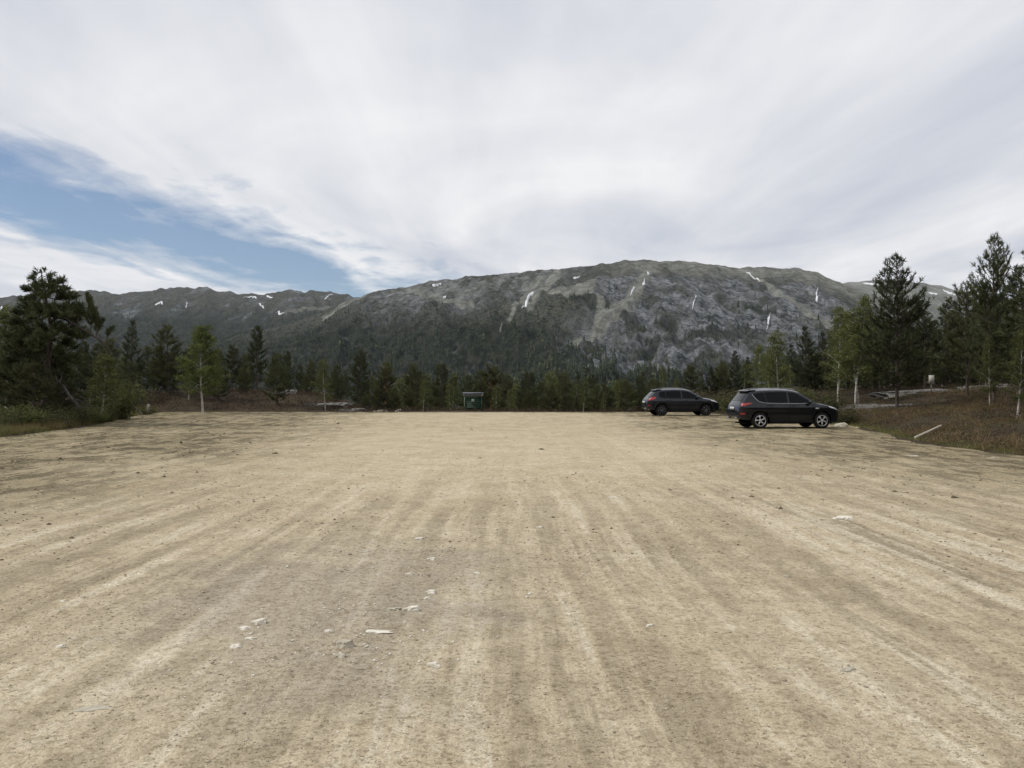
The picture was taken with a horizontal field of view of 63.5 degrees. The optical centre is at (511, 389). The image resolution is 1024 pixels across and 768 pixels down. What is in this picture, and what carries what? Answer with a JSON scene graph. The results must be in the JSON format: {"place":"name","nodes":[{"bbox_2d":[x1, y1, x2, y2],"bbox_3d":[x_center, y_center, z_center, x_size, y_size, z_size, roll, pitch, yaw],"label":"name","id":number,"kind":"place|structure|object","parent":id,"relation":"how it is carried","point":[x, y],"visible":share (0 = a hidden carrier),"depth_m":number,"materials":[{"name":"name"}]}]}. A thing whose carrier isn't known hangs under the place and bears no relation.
{"place":"outdoors","nodes":[
{"label":"outdoors","id":0,"kind":"place"},
{"bbox_2d":[0,287,359,354],"bbox_3d":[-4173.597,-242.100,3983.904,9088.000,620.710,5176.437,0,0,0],"label":"distant hills","id":1,"kind":"structure","parent":0,"point":[230,302],"depth_m":3707.60,"materials":[{"name":"stone"}]},
{"bbox_2d":[0,299,329,354],"bbox_3d":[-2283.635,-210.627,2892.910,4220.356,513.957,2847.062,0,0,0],"label":"hill forest","id":2,"kind":"object","parent":1,"relation":"on","point":[165,319],"visible":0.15,"depth_m":3368.35,"materials":[{"name":"plant"}]},
{"bbox_2d":[0,412,1023,767],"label":"gravel lot","id":3,"kind":"structure","parent":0,"point":[332,462],"depth_m":6.71,"materials":[{"name":"gravel"}]},
{"bbox_2d":[54,402,91,423],"bbox_3d":[-19.994,1.199,37.588,1.526,1.252,1.917,0,0,44],"label":"shrub","id":4,"kind":"object","parent":3,"relation":"on","point":[80,417],"visible":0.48,"depth_m":37.50,"materials":[{"name":"green plant"}]},
{"bbox_2d":[72,705,110,711],"bbox_3d":[-2.175,1.661,4.304,0.204,0.014,0.074,0,0,-23],"label":"embedded stone","id":5,"kind":"object","parent":3,"relation":"on","point":[90,708],"visible":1,"depth_m":4.30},
{"bbox_2d":[173,324,232,413],"bbox_3d":[-19.464,-1.268,52.193,3.397,5.767,3.806,0,0,17],"label":"birch tree","id":6,"kind":"object","parent":3,"relation":"on","point":[200,345],"visible":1,"depth_m":52.03,"materials":[{"name":"green plant"}]},
{"bbox_2d":[335,639,354,648],"bbox_3d":[-1.081,1.662,5.325,0.138,0.105,0.109,0,0,17],"label":"embedded stone","id":7,"kind":"object","parent":3,"relation":"on","point":[343,644],"visible":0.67,"depth_m":5.30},
{"bbox_2d":[99,527,652,740],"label":"stone chips","id":8,"kind":"object","parent":3,"relation":"on","point":[419,661],"visible":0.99,"depth_m":5.56,"materials":[{"name":"stone"}]},
{"bbox_2d":[0,412,1022,560],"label":"soil clods","id":9,"kind":"object","parent":3,"relation":"on","point":[882,437],"visible":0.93,"depth_m":16.52,"materials":[{"name":"soil"}]},
{"bbox_2d":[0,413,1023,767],"bbox_3d":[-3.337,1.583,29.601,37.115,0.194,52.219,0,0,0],"label":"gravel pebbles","id":10,"kind":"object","parent":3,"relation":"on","point":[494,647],"visible":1,"depth_m":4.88,"materials":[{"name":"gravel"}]},
{"bbox_2d":[641,388,718,415],"bbox_3d":[10.012,0.716,49.362,4.470,1.664,2.145,0,0,-4],"label":"parked car","id":11,"kind":"object","parent":3,"relation":"on","point":[661,402],"visible":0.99,"depth_m":48.55,"materials":[{"name":"black paint"}]},
{"bbox_2d":[727,388,838,428],"bbox_3d":[11.750,0.803,35.986,4.550,1.733,2.209,0,0,-4],"label":"parked car","id":12,"kind":"object","parent":3,"relation":"on","point":[759,408],"visible":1,"depth_m":35.15,"materials":[{"name":"black paint"}]},
{"bbox_2d":[0,405,1023,453],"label":"verge grass","id":13,"kind":"structure","parent":0,"point":[5,431],"depth_m":31.13,"materials":[{"name":"plant"}]},
{"bbox_2d":[0,0,1023,297],"label":"sky","id":14,"kind":"structure","parent":0,"point":[355,148],"materials":[{"name":"white"}]},
{"bbox_2d":[0,379,1023,455],"bbox_3d":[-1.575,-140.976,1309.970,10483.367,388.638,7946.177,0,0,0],"label":"ground","id":15,"kind":"structure","parent":0,"point":[191,408],"depth_m":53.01,"materials":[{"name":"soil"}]},
{"bbox_2d":[0,407,20,426],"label":"shrub","id":16,"kind":"object","parent":15,"relation":"on","point":[8,420],"visible":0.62,"depth_m":31.88,"materials":[{"name":"green plant"}]},
{"bbox_2d":[0,304,30,410],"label":"birch tree","id":17,"kind":"object","parent":15,"relation":"on","point":[4,315],"visible":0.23,"depth_m":41.55,"materials":[{"name":"green plant"}]},
{"bbox_2d":[0,353,32,411],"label":"pine tree","id":18,"kind":"object","parent":15,"relation":"on","point":[2,387],"visible":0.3,"depth_m":39.61,"materials":[{"name":"green plant"}]},
{"bbox_2d":[0,313,45,401],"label":"pine tree","id":19,"kind":"object","parent":15,"relation":"on","point":[2,377],"visible":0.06,"depth_m":40.55,"materials":[{"name":"green plant"}]},
{"bbox_2d":[0,399,50,425],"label":"shrub","id":20,"kind":"object","parent":15,"relation":"on","point":[31,419],"visible":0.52,"depth_m":33.46,"materials":[{"name":"green plant"}]},
{"bbox_2d":[0,360,64,418],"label":"pine tree","id":21,"kind":"object","parent":15,"relation":"on","point":[43,390],"visible":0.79,"depth_m":36.28,"materials":[{"name":"green plant"}]},
{"bbox_2d":[1,347,93,410],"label":"leaning pine","id":22,"kind":"object","parent":15,"relation":"on","point":[53,365],"visible":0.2,"depth_m":39.41,"materials":[{"name":"plant"}]},
{"bbox_2d":[0,266,116,404],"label":"crooked pine","id":23,"kind":"object","parent":15,"relation":"on","point":[34,309],"visible":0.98,"depth_m":37.44,"materials":[{"name":"green plant"}]},
{"bbox_2d":[47,407,78,427],"bbox_3d":[-19.292,1.295,35.414,1.485,1.084,1.183,0,0,-10],"label":"shrub","id":24,"kind":"object","parent":15,"relation":"on","point":[68,418],"visible":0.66,"depth_m":35.55,"materials":[{"name":"green plant"}]},
{"bbox_2d":[48,369,79,413],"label":"pine tree","id":25,"kind":"object","parent":15,"relation":"on","point":[64,394],"visible":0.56,"depth_m":39.92,"materials":[{"name":"green plant"}]},
{"bbox_2d":[76,340,95,390],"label":"pine tree","id":26,"kind":"object","parent":15,"relation":"on","point":[85,348],"visible":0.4,"depth_m":61.92,"materials":[{"name":"green plant"}]},
{"bbox_2d":[74,353,103,401],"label":"pine tree","id":27,"kind":"object","parent":15,"relation":"on","point":[88,357],"visible":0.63,"depth_m":57.23,"materials":[{"name":"green plant"}]},
{"bbox_2d":[79,342,115,385],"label":"pine tree","id":28,"kind":"object","parent":15,"relation":"on","point":[96,345],"visible":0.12,"depth_m":73.11,"materials":[{"name":"green plant"}]},
{"bbox_2d":[85,404,116,423],"bbox_3d":[-20.126,1.206,39.988,2.047,1.303,1.628,0,0,-21],"label":"shrub","id":29,"kind":"object","parent":15,"relation":"on","point":[102,417],"visible":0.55,"depth_m":39.93,"materials":[{"name":"green plant"}]},
{"bbox_2d":[80,353,134,413],"bbox_3d":[-20.280,-0.067,41.155,2.356,3.517,2.015,0,0,4],"label":"birch tree","id":30,"kind":"object","parent":15,"relation":"on","point":[110,379],"visible":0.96,"depth_m":41.12,"materials":[{"name":"green plant"}]},
{"bbox_2d":[95,337,122,382],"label":"pine tree","id":31,"kind":"object","parent":15,"relation":"on","point":[115,350],"visible":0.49,"depth_m":69.90,"materials":[{"name":"green plant"}]},
{"bbox_2d":[101,367,132,400],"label":"pine tree","id":32,"kind":"object","parent":15,"relation":"on","point":[120,378],"visible":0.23,"depth_m":54.68,"materials":[{"name":"green plant"}]},
{"bbox_2d":[80,374,163,419],"bbox_3d":[-20.774,0.537,43.984,3.821,2.936,3.040,0,0,16],"label":"shrub","id":33,"kind":"object","parent":15,"relation":"on","point":[126,408],"visible":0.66,"depth_m":43.76,"materials":[{"name":"green plant"}]},
{"bbox_2d":[118,319,146,389],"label":"pine tree","id":34,"kind":"object","parent":15,"relation":"on","point":[140,366],"visible":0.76,"depth_m":61.88,"materials":[{"name":"green plant"}]},
{"bbox_2d":[122,361,144,399],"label":"pine tree","id":35,"kind":"object","parent":15,"relation":"on","point":[130,369],"visible":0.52,"depth_m":58.69,"materials":[{"name":"green plant"}]},
{"bbox_2d":[140,346,156,390],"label":"pine tree","id":36,"kind":"object","parent":15,"relation":"on","point":[147,385],"visible":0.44,"depth_m":75.70,"materials":[{"name":"green plant"}]},
{"bbox_2d":[143,349,170,390],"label":"pine tree","id":37,"kind":"object","parent":15,"relation":"on","point":[152,383],"visible":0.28,"depth_m":74.30,"materials":[{"name":"green plant"}]},
{"bbox_2d":[151,352,183,391],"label":"pine tree","id":38,"kind":"object","parent":15,"relation":"on","point":[160,384],"visible":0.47,"depth_m":62.86,"materials":[{"name":"green plant"}]},
{"bbox_2d":[146,323,192,394],"bbox_3d":[-25.697,-2.267,62.178,3.118,5.481,3.203,0,0,14],"label":"pine tree","id":39,"kind":"object","parent":15,"relation":"on","point":[163,338],"visible":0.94,"depth_m":61.75,"materials":[{"name":"green plant"}]},
{"bbox_2d":[206,350,234,400],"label":"pine tree","id":40,"kind":"object","parent":15,"relation":"on","point":[225,386],"visible":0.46,"depth_m":60.54,"materials":[{"name":"green plant"}]},
{"bbox_2d":[220,344,243,390],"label":"pine tree","id":41,"kind":"object","parent":15,"relation":"on","point":[233,356],"visible":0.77,"depth_m":67.83,"materials":[{"name":"green plant"}]},
{"bbox_2d":[234,368,252,393],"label":"pine tree","id":42,"kind":"object","parent":15,"relation":"on","point":[244,375],"visible":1,"depth_m":63.24,"materials":[{"name":"green plant"}]},
{"bbox_2d":[246,325,269,391],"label":"pine tree","id":43,"kind":"object","parent":15,"relation":"on","point":[257,348],"visible":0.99,"depth_m":65.90,"materials":[{"name":"green plant"}]},
{"bbox_2d":[263,352,292,404],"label":"pine tree","id":44,"kind":"object","parent":15,"relation":"on","point":[273,385],"visible":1,"depth_m":58.43,"materials":[{"name":"green plant"}]},
{"bbox_2d":[279,351,296,387],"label":"pine tree","id":45,"kind":"object","parent":15,"relation":"on","point":[287,362],"visible":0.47,"depth_m":69.95,"materials":[{"name":"green plant"}]},
{"bbox_2d":[301,359,318,392],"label":"pine tree","id":46,"kind":"object","parent":15,"relation":"on","point":[310,368],"visible":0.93,"depth_m":69.86,"materials":[{"name":"green plant"}]},
{"bbox_2d":[310,358,333,410],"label":"birch tree","id":47,"kind":"object","parent":15,"relation":"on","point":[325,372],"visible":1,"depth_m":57.20,"materials":[{"name":"green plant"}]},
{"bbox_2d":[328,364,350,400],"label":"pine tree","id":48,"kind":"object","parent":15,"relation":"on","point":[336,387],"visible":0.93,"depth_m":68.77,"materials":[{"name":"green plant"}]},
{"bbox_2d":[346,350,371,405],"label":"pine tree","id":49,"kind":"object","parent":15,"relation":"on","point":[359,377],"visible":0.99,"depth_m":73.80,"materials":[{"name":"green plant"}]},
{"bbox_2d":[361,375,384,409],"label":"pine tree","id":50,"kind":"object","parent":15,"relation":"on","point":[372,386],"visible":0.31,"depth_m":91.69,"materials":[{"name":"green plant"}]},
{"bbox_2d":[370,378,389,408],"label":"pine tree","id":51,"kind":"object","parent":15,"relation":"on","point":[380,399],"visible":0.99,"depth_m":61.52,"materials":[{"name":"green plant"}]},
{"bbox_2d":[372,360,397,406],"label":"pine tree","id":52,"kind":"object","parent":15,"relation":"on","point":[388,370],"visible":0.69,"depth_m":75.78,"materials":[{"name":"green plant"}]},
{"bbox_2d":[386,386,402,411],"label":"pine tree","id":53,"kind":"object","parent":15,"relation":"on","point":[395,398],"visible":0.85,"depth_m":62.30,"materials":[{"name":"green plant"}]},
{"bbox_2d":[400,387,418,409],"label":"pine tree","id":54,"kind":"object","parent":15,"relation":"on","point":[409,400],"visible":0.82,"depth_m":62.64,"materials":[{"name":"green plant"}]},
{"bbox_2d":[397,362,424,409],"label":"pine tree","id":55,"kind":"object","parent":15,"relation":"on","point":[412,384],"visible":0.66,"depth_m":79.89,"materials":[{"name":"green plant"}]},
{"bbox_2d":[418,379,432,410],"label":"birch tree","id":56,"kind":"object","parent":15,"relation":"on","point":[424,388],"visible":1,"depth_m":61.04,"materials":[{"name":"green plant"}]},
{"bbox_2d":[424,362,459,409],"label":"pine tree","id":57,"kind":"object","parent":15,"relation":"on","point":[444,371],"visible":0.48,"depth_m":81.74,"materials":[{"name":"green plant"}]},
{"bbox_2d":[444,374,465,408],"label":"birch tree","id":58,"kind":"object","parent":15,"relation":"on","point":[453,378],"visible":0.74,"depth_m":72.03,"materials":[{"name":"green plant"}]},
{"bbox_2d":[458,374,478,410],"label":"pine tree","id":59,"kind":"object","parent":15,"relation":"on","point":[468,384],"visible":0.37,"depth_m":95.82,"materials":[{"name":"green plant"}]},
{"bbox_2d":[463,392,483,410],"bbox_3d":[-2.703,1.000,57.600,1.441,1.590,0.342,0,0,0],"label":"notice board","id":60,"kind":"object","parent":15,"relation":"on","point":[472,402],"visible":0.98,"depth_m":57.58,"materials":[{"name":"wood"}]},
{"bbox_2d":[472,379,493,411],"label":"pine tree","id":61,"kind":"object","parent":15,"relation":"on","point":[487,403],"visible":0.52,"depth_m":63.84,"materials":[{"name":"green plant"}]},
{"bbox_2d":[478,362,502,408],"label":"pine tree","id":62,"kind":"object","parent":15,"relation":"on","point":[491,379],"visible":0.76,"depth_m":69.77,"materials":[{"name":"green plant"}]},
{"bbox_2d":[492,377,519,409],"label":"pine tree","id":63,"kind":"object","parent":15,"relation":"on","point":[510,384],"visible":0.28,"depth_m":91.73,"materials":[{"name":"green plant"}]},
{"bbox_2d":[0,380,1023,449],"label":"heather","id":64,"kind":"object","parent":15,"relation":"on","point":[260,391],"visible":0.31,"depth_m":56.45,"materials":[{"name":"plant"}]},
{"bbox_2d":[0,380,1023,449],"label":"bilberry scrub","id":65,"kind":"object","parent":15,"relation":"on","point":[974,407],"visible":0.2,"depth_m":35.49,"materials":[{"name":"plant"}]},
{"bbox_2d":[514,378,535,410],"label":"pine tree","id":66,"kind":"object","parent":15,"relation":"on","point":[521,393],"visible":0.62,"depth_m":64.46,"materials":[{"name":"green plant"}]},
{"bbox_2d":[514,371,542,411],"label":"pine tree","id":67,"kind":"object","parent":15,"relation":"on","point":[527,375],"visible":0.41,"depth_m":77.92,"materials":[{"name":"green plant"}]},
{"bbox_2d":[520,390,536,411],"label":"pine tree","id":68,"kind":"object","parent":15,"relation":"on","point":[529,401],"visible":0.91,"depth_m":59.16,"materials":[{"name":"green plant"}]},
{"bbox_2d":[541,383,562,411],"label":"pine tree","id":69,"kind":"object","parent":15,"relation":"on","point":[547,397],"visible":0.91,"depth_m":58.87,"materials":[{"name":"green plant"}]},
{"bbox_2d":[557,378,579,411],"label":"pine tree","id":70,"kind":"object","parent":15,"relation":"on","point":[566,389],"visible":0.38,"depth_m":91.59,"materials":[{"name":"green plant"}]},
{"bbox_2d":[578,381,592,411],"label":"birch tree","id":71,"kind":"object","parent":15,"relation":"on","point":[583,393],"visible":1,"depth_m":58.54,"materials":[{"name":"green plant"}]},
{"bbox_2d":[579,375,600,411],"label":"pine tree","id":72,"kind":"object","parent":15,"relation":"on","point":[590,380],"visible":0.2,"depth_m":95.68,"materials":[{"name":"green plant"}]},
{"bbox_2d":[585,384,607,411],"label":"pine tree","id":73,"kind":"object","parent":15,"relation":"on","point":[597,397],"visible":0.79,"depth_m":65.22,"materials":[{"name":"green plant"}]},
{"bbox_2d":[613,378,637,411],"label":"pine tree","id":74,"kind":"object","parent":15,"relation":"on","point":[623,395],"visible":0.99,"depth_m":58.22,"materials":[{"name":"green plant"}]},
{"bbox_2d":[633,375,647,405],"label":"pine tree","id":75,"kind":"object","parent":15,"relation":"on","point":[642,391],"visible":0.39,"depth_m":93.77,"materials":[{"name":"green plant"}]},
{"bbox_2d":[677,364,699,392],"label":"pine tree","id":76,"kind":"object","parent":15,"relation":"on","point":[690,376],"visible":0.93,"depth_m":65.83,"materials":[{"name":"green plant"}]},
{"bbox_2d":[702,367,720,395],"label":"pine tree","id":77,"kind":"object","parent":15,"relation":"on","point":[706,388],"visible":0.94,"depth_m":63.90,"materials":[{"name":"green plant"}]},
{"bbox_2d":[711,363,734,394],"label":"pine tree","id":78,"kind":"object","parent":15,"relation":"on","point":[725,374],"visible":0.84,"depth_m":64.17,"materials":[{"name":"green plant"}]},
{"bbox_2d":[711,389,742,414],"bbox_3d":[13.424,0.865,49.876,2.786,1.986,2.218,0,0,31],"label":"shrub","id":79,"kind":"object","parent":15,"relation":"on","point":[722,402],"visible":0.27,"depth_m":50.04,"materials":[{"name":"green plant"}]},
{"bbox_2d":[724,350,747,393],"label":"pine tree","id":80,"kind":"object","parent":15,"relation":"on","point":[735,383],"visible":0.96,"depth_m":61.89,"materials":[{"name":"green plant"}]},
{"bbox_2d":[746,343,770,387],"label":"birch tree","id":81,"kind":"object","parent":15,"relation":"on","point":[759,358],"visible":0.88,"depth_m":57.73,"materials":[{"name":"green plant"}]},
{"bbox_2d":[756,330,795,389],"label":"birch tree","id":82,"kind":"object","parent":15,"relation":"on","point":[776,350],"visible":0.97,"depth_m":53.77,"materials":[{"name":"green plant"}]},
{"bbox_2d":[782,344,799,386],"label":"pine tree","id":83,"kind":"object","parent":15,"relation":"on","point":[792,354],"visible":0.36,"depth_m":83.80,"materials":[{"name":"green plant"}]},
{"bbox_2d":[790,326,820,391],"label":"pine tree","id":84,"kind":"object","parent":15,"relation":"on","point":[799,372],"visible":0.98,"depth_m":59.81,"materials":[{"name":"green plant"}]},
{"bbox_2d":[799,355,825,391],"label":"pine tree","id":85,"kind":"object","parent":15,"relation":"on","point":[820,382],"visible":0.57,"depth_m":60.10,"materials":[{"name":"green plant"}]},
{"bbox_2d":[813,332,833,390],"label":"pine tree","id":86,"kind":"object","parent":15,"relation":"on","point":[823,341],"visible":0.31,"depth_m":61.91,"materials":[{"name":"green plant"}]},
{"bbox_2d":[818,357,841,393],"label":"pine tree","id":87,"kind":"object","parent":15,"relation":"on","point":[829,388],"visible":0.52,"depth_m":56.71,"materials":[{"name":"green plant"}]},
{"bbox_2d":[812,389,848,408],"bbox_3d":[16.936,0.665,44.103,2.151,1.572,1.713,0,0,-43],"label":"shrub","id":88,"kind":"object","parent":15,"relation":"on","point":[831,401],"visible":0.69,"depth_m":43.84,"materials":[{"name":"green plant"}]},
{"bbox_2d":[819,306,858,401],"bbox_3d":[19.820,-2.087,50.114,2.441,6.073,2.088,0,0,29],"label":"birch tree","id":89,"kind":"object","parent":15,"relation":"on","point":[836,320],"visible":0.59,"depth_m":50.12,"materials":[{"name":"green plant"}]},
{"bbox_2d":[836,404,864,424],"bbox_3d":[15.738,1.261,39.099,1.729,1.241,1.377,0,0,-5],"label":"shrub","id":90,"kind":"object","parent":15,"relation":"on","point":[841,417],"visible":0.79,"depth_m":38.84,"materials":[{"name":"green plant"}]},
{"bbox_2d":[831,294,882,403],"bbox_3d":[19.662,-2.232,46.887,2.904,6.377,2.625,0,0,-6],"label":"birch tree","id":91,"kind":"object","parent":15,"relation":"on","point":[852,335],"visible":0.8,"depth_m":46.92,"materials":[{"name":"green plant"}]},
{"bbox_2d":[848,358,878,391],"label":"pine tree","id":92,"kind":"object","parent":15,"relation":"on","point":[863,384],"visible":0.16,"depth_m":55.33,"materials":[{"name":"green plant"}]},
{"bbox_2d":[864,316,895,390],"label":"pine tree","id":93,"kind":"object","parent":15,"relation":"on","point":[879,372],"visible":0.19,"depth_m":53.77,"materials":[{"name":"green plant"}]},
{"bbox_2d":[856,251,936,408],"bbox_3d":[19.462,-2.928,41.893,3.785,8.151,3.778,0,0,20],"label":"pine tree","id":94,"kind":"object","parent":15,"relation":"on","point":[909,319],"visible":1,"depth_m":41.63,"materials":[{"name":"green plant"}]},
{"bbox_2d":[869,389,946,398],"bbox_3d":[24.413,0.342,50.023,5.812,0.687,2.626,-2,0,-7],"label":"rock slab","id":95,"kind":"object","parent":15,"relation":"on","point":[881,395],"visible":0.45,"depth_m":49.43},
{"bbox_2d":[909,310,948,388],"bbox_3d":[25.931,-2.416,51.832,2.399,5.172,2.391,0,0,8],"label":"pine tree","id":96,"kind":"object","parent":15,"relation":"on","point":[933,342],"visible":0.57,"depth_m":51.66,"materials":[{"name":"green plant"}]},
{"bbox_2d":[928,303,964,387],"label":"pine tree","id":97,"kind":"object","parent":15,"relation":"on","point":[946,347],"visible":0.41,"depth_m":55.77,"materials":[{"name":"green plant"}]},
{"bbox_2d":[935,281,1000,394],"bbox_3d":[24.766,-2.790,45.194,3.289,6.391,3.379,0,0,6],"label":"pine tree","id":98,"kind":"object","parent":15,"relation":"on","point":[958,344],"visible":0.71,"depth_m":44.89,"materials":[{"name":"green plant"}]},
{"bbox_2d":[974,336,1002,401],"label":"birch tree","id":99,"kind":"object","parent":15,"relation":"on","point":[991,374],"visible":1,"depth_m":35.54,"materials":[{"name":"green plant"}]},
{"bbox_2d":[962,232,1022,406],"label":"pine tree","id":100,"kind":"object","parent":15,"relation":"on","point":[993,300],"visible":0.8,"depth_m":36.80,"materials":[{"name":"green plant"}]},
{"bbox_2d":[984,263,1023,394],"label":"pine tree","id":101,"kind":"object","parent":15,"relation":"on","point":[1013,282],"visible":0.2,"depth_m":40.94,"materials":[{"name":"green plant"}]},
{"bbox_2d":[992,251,1023,377],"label":"pine tree","id":102,"kind":"object","parent":15,"relation":"on","point":[1006,335],"visible":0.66,"depth_m":33.67,"materials":[{"name":"green plant"}]},
{"bbox_2d":[1001,327,1023,415],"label":"birch tree","id":103,"kind":"object","parent":15,"relation":"on","point":[1015,378],"visible":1,"depth_m":30.86,"materials":[{"name":"green plant"}]},
{"bbox_2d":[55,259,1010,409],"bbox_3d":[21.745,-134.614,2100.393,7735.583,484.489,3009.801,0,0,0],"label":"mountain","id":104,"kind":"structure","parent":0,"point":[787,295],"depth_m":1765.47,"materials":[{"name":"stone"}]},
{"bbox_2d":[73,292,965,408],"bbox_3d":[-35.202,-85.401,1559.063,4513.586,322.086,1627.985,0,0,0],"label":"mountain forest","id":105,"kind":"object","parent":104,"relation":"on","point":[569,366],"visible":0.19,"depth_m":1461.50,"materials":[{"name":"plant"}]},
{"bbox_2d":[843,280,1020,322],"bbox_3d":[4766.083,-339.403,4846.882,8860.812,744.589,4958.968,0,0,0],"label":"snowy hill","id":106,"kind":"structure","parent":0,"point":[937,301],"depth_m":4855.06,"materials":[{"name":"stone"}]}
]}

